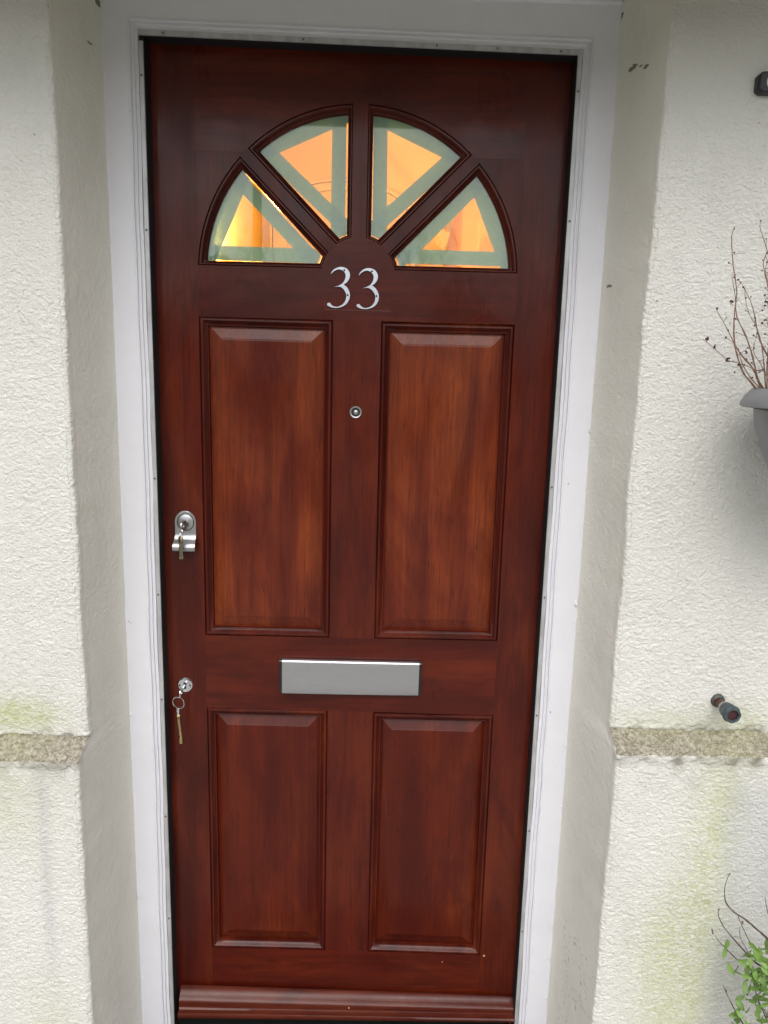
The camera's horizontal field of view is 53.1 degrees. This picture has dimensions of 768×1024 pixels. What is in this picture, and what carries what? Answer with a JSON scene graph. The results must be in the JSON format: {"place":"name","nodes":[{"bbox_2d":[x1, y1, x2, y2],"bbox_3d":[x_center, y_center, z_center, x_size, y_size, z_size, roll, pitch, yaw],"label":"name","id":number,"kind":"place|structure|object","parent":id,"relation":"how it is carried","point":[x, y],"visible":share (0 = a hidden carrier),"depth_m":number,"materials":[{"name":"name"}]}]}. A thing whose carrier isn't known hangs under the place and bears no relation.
{"place":"outdoors","nodes":[
{"label":"outdoors","id":0,"kind":"place"},
{"bbox_2d":[443,198,479,267],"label":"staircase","id":1,"kind":"structure","parent":0,"point":[463,225],"depth_m":3.77,"materials":[{"name":"orange"}]},
{"bbox_2d":[711,873,767,1023],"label":"shrub","id":2,"kind":"object","parent":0,"point":[756,975],"visible":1,"depth_m":1.33,"materials":[{"name":"green plant"}]},
{"label":"ground","id":3,"kind":"structure","parent":0,"visible":0},
{"bbox_2d":[0,0,767,1023],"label":"house","id":4,"kind":"structure","parent":3,"relation":"on","point":[664,824],"depth_m":1.36,"materials":[{"name":"white"}]},
{"bbox_2d":[100,0,622,1023],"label":"door frame","id":5,"kind":"object","parent":4,"relation":"attached to","point":[582,36],"visible":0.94,"depth_m":1.42,"materials":[{"name":"white paint"}]},
{"bbox_2d":[149,43,571,1022],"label":"front door","id":6,"kind":"structure","parent":5,"relation":"attached to","point":[355,433],"depth_m":1.52,"materials":[{"name":"brown wood"}]},
{"bbox_2d":[172,684,185,743],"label":"mortice keys","id":7,"kind":"object","parent":6,"relation":"hanging from","point":[181,739],"visible":1,"depth_m":1.56,"materials":[{"name":"silver metal"}]},
{"bbox_2d":[178,521,186,560],"bbox_3d":[-0.395,0.055,1.503,0.015,0.078,0.032,2,11,5],"label":"bunch of keys","id":8,"kind":"object","parent":6,"relation":"hanging from","point":[180,537],"visible":1,"depth_m":1.50,"materials":[{"name":"grey metal"}]},
{"bbox_2d":[711,694,741,722],"bbox_3d":[0.602,0.341,1.380,0.032,0.032,0.113,1,11,-1],"label":"pipe stub","id":9,"kind":"object","parent":4,"relation":"attached to","point":[729,712],"visible":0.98,"depth_m":1.33,"materials":[{"name":"grey metal"}]},
{"bbox_2d":[754,71,767,95],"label":"wall fitting","id":10,"kind":"object","parent":4,"relation":"attached to","point":[761,84],"depth_m":1.18,"materials":[{"name":"black plastic"}]},
{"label":"pot bracket","id":11,"kind":"object","parent":4,"relation":"attached to","visible":0},
{"bbox_2d":[739,387,767,467],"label":"plant pot","id":12,"kind":"object","parent":11,"relation":"on","point":[756,400],"visible":0.94,"depth_m":1.14,"materials":[{"name":"grey plastic"}]},
{"bbox_2d":[703,220,767,388],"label":"dried plant","id":13,"kind":"object","parent":12,"relation":"on","point":[739,364],"visible":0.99,"depth_m":1.14,"materials":[{"name":"brown plant"}]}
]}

